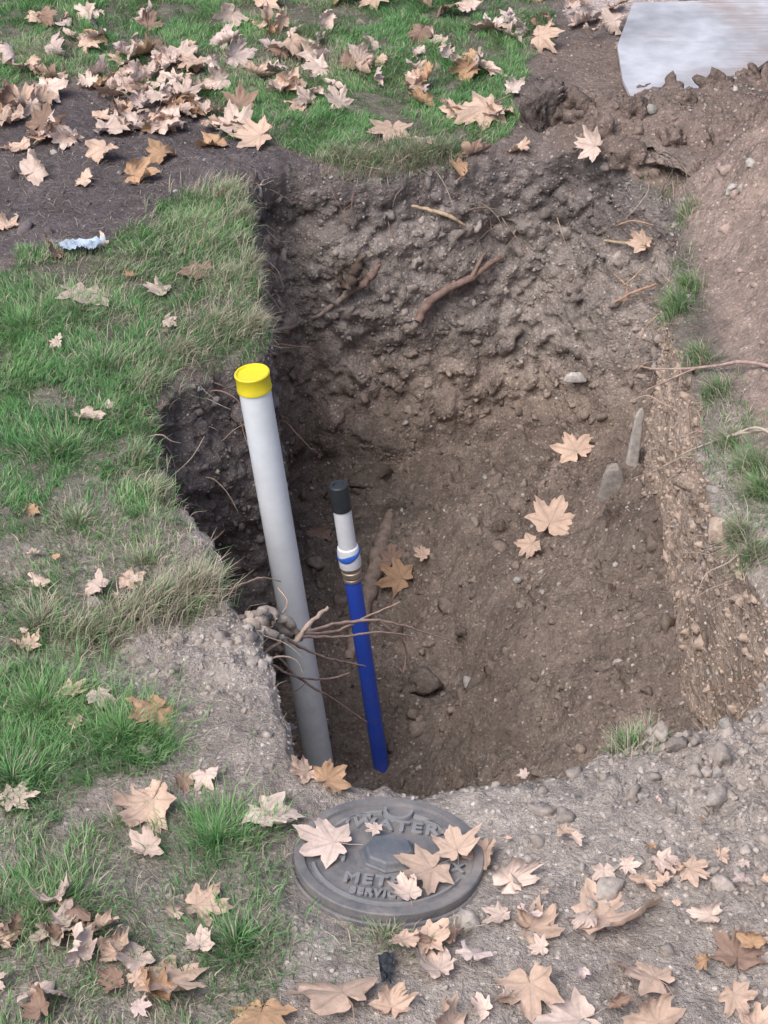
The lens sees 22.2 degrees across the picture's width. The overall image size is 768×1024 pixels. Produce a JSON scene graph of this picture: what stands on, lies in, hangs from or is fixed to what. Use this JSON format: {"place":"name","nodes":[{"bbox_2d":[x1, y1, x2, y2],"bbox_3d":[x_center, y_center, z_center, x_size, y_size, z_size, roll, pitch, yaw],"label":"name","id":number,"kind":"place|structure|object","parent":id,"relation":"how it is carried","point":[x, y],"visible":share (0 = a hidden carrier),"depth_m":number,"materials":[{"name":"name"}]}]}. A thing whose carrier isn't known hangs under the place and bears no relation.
{"place":"outdoors","nodes":[
{"label":"outdoors","id":0,"kind":"place"},
{"bbox_2d":[0,0,767,1023],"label":"ground","id":1,"kind":"structure","parent":0,"point":[464,980],"depth_m":7.65,"materials":[{"name":"soil"}]},
{"bbox_2d":[55,236,105,249],"bbox_3d":[-1.242,-1.094,7.971,0.208,0.043,0.090,0,33,0],"label":"litter wrapper","id":2,"kind":"object","parent":1,"relation":"on","point":[92,243],"visible":1,"depth_m":7.97,"materials":[{"name":"plastic"}]},
{"bbox_2d":[234,363,333,769],"bbox_3d":[-0.335,0.350,7.164,0.122,2.008,0.122,-5,34,4],"label":"drain pipe","id":3,"kind":"object","parent":1,"relation":"on","point":[254,385],"visible":0.89,"depth_m":6.94,"materials":[{"name":"white plastic"}]},
{"bbox_2d":[269,253,381,333],"bbox_3d":[-0.420,-0.789,8.339,0.421,0.810,1.551,9,34,14],"label":"broken root stub","id":4,"kind":"object","parent":1,"relation":"on","point":[351,285],"visible":0.98,"depth_m":8.90,"materials":[{"name":"brown plant"}]},
{"bbox_2d":[228,577,457,721],"bbox_3d":[-0.120,0.404,6.337,0.194,0.718,0.958,27,42,35],"label":"frayed root bundle","id":5,"kind":"object","parent":1,"relation":"on","point":[270,621],"visible":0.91,"depth_m":6.06,"materials":[{"name":"brown plant"}]},
{"bbox_2d":[329,480,388,772],"bbox_3d":[-0.076,0.526,7.343,0.086,1.514,0.086,-5,34,4],"label":"water service pipe","id":6,"kind":"object","parent":1,"relation":"on","point":[348,553],"visible":0.94,"depth_m":7.20,"materials":[{"name":"blue plastic"}]},
{"bbox_2d":[344,502,392,659],"bbox_3d":[-0.048,0.279,8.573,0.090,0.160,1.185,6,33,8],"label":"buried root","id":7,"kind":"object","parent":1,"relation":"on","point":[373,575],"visible":0.65,"depth_m":8.58,"materials":[{"name":"brown plant"}]},
{"bbox_2d":[0,0,767,1023],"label":"grass","id":8,"kind":"structure","parent":1,"relation":"on","point":[204,234],"depth_m":6.82,"materials":[{"name":"green plant"}]},
{"bbox_2d":[0,0,767,1023],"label":"soil clods","id":9,"kind":"object","parent":1,"relation":"on","point":[608,888],"visible":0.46,"depth_m":7.61,"materials":[{"name":"brown soil"}]},
{"bbox_2d":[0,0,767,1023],"bbox_3d":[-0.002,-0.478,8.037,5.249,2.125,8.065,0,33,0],"label":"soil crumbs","id":10,"kind":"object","parent":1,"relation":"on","point":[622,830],"visible":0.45,"depth_m":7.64,"materials":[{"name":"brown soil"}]},
{"bbox_2d":[0,0,767,1023],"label":"fallen leaves","id":11,"kind":"object","parent":1,"relation":"on","point":[536,986],"visible":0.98,"depth_m":5.22,"materials":[{"name":"brown plant"}]},
{"bbox_2d":[289,797,483,929],"bbox_3d":[0.013,0.885,5.006,0.509,0.071,0.491,5,29,6],"label":"water meter cover","id":12,"kind":"object","parent":1,"relation":"on","point":[352,884],"visible":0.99,"depth_m":4.95,"materials":[{"name":"metal"}]},
{"bbox_2d":[378,952,394,983],"bbox_3d":[0.006,1.081,4.632,0.042,0.032,0.100,0,33,0],"label":"black plastic scrap","id":13,"kind":"object","parent":1,"relation":"on","point":[386,961],"visible":1,"depth_m":4.65,"materials":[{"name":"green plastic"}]},
{"bbox_2d":[19,42,767,939],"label":"stones","id":14,"kind":"object","parent":1,"relation":"on","point":[719,774],"visible":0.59,"depth_m":5.33,"materials":[{"name":"stone"}]},
{"bbox_2d":[411,160,499,226],"bbox_3d":[0.327,-1.442,8.904,0.409,0.303,0.116,0,33,0],"label":"pale root","id":15,"kind":"object","parent":1,"relation":"on","point":[449,216],"visible":1,"depth_m":8.91,"materials":[{"name":"brown plant"}]},
{"bbox_2d":[150,141,767,722],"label":"hanging rootlets","id":16,"kind":"object","parent":1,"relation":"attached to","point":[564,291],"visible":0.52,"depth_m":7.31,"materials":[{"name":"brown plant"}]},
{"bbox_2d":[415,251,503,323],"bbox_3d":[0.349,-1.038,9.074,0.471,0.271,0.093,-16,36,-23],"label":"thick tree root","id":17,"kind":"object","parent":1,"relation":"on","point":[427,305],"visible":1,"depth_m":9.04,"materials":[{"name":"brown plant"}]},
{"bbox_2d":[229,62,767,706],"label":"soil clumps","id":18,"kind":"object","parent":1,"relation":"on","point":[423,680],"visible":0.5,"depth_m":8.73,"materials":[{"name":"brown soil"}]},
{"bbox_2d":[518,76,567,132],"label":"clod","id":19,"kind":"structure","parent":1,"relation":"on","point":[541,100],"depth_m":9.04,"materials":[{"name":"soil"}]},
{"bbox_2d":[563,372,586,382],"bbox_3d":[0.888,-0.625,9.091,0.109,0.046,0.037,0,33,0],"label":"limestone chunk","id":20,"kind":"object","parent":1,"relation":"on","point":[575,377],"visible":1,"depth_m":9.08,"materials":[{"name":"grey stone"}]},
{"bbox_2d":[597,463,623,502],"bbox_3d":[0.944,-0.109,8.076,0.123,0.212,0.037,0,33,0],"label":"timber offcut","id":21,"kind":"object","parent":1,"relation":"on","point":[612,481],"visible":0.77,"depth_m":8.05,"materials":[{"name":"grey wood"}]},
{"bbox_2d":[626,407,643,465],"bbox_3d":[1.032,-0.258,8.127,0.066,0.399,0.037,0,33,0],"label":"timber stake","id":22,"kind":"object","parent":1,"relation":"on","point":[633,454],"visible":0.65,"depth_m":8.09,"materials":[{"name":"grey wood"}]},
{"bbox_2d":[608,135,707,176],"bbox_3d":[1.183,-1.626,8.735,0.597,0.086,0.383,17,37,24],"label":"soil crust flap","id":23,"kind":"object","parent":1,"relation":"on","point":[678,156],"visible":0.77,"depth_m":8.59,"materials":[{"name":"brown soil"}]},
{"bbox_2d":[603,220,767,455],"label":"side wall roots","id":24,"kind":"object","parent":1,"relation":"on","point":[753,428],"visible":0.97,"depth_m":7.20,"materials":[{"name":"brown plant"}]},
{"bbox_2d":[617,0,767,95],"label":"plywood board","id":25,"kind":"object","parent":1,"relation":"on","point":[684,41],"visible":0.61,"depth_m":9.90,"materials":[{"name":"grey wood"}]}
]}

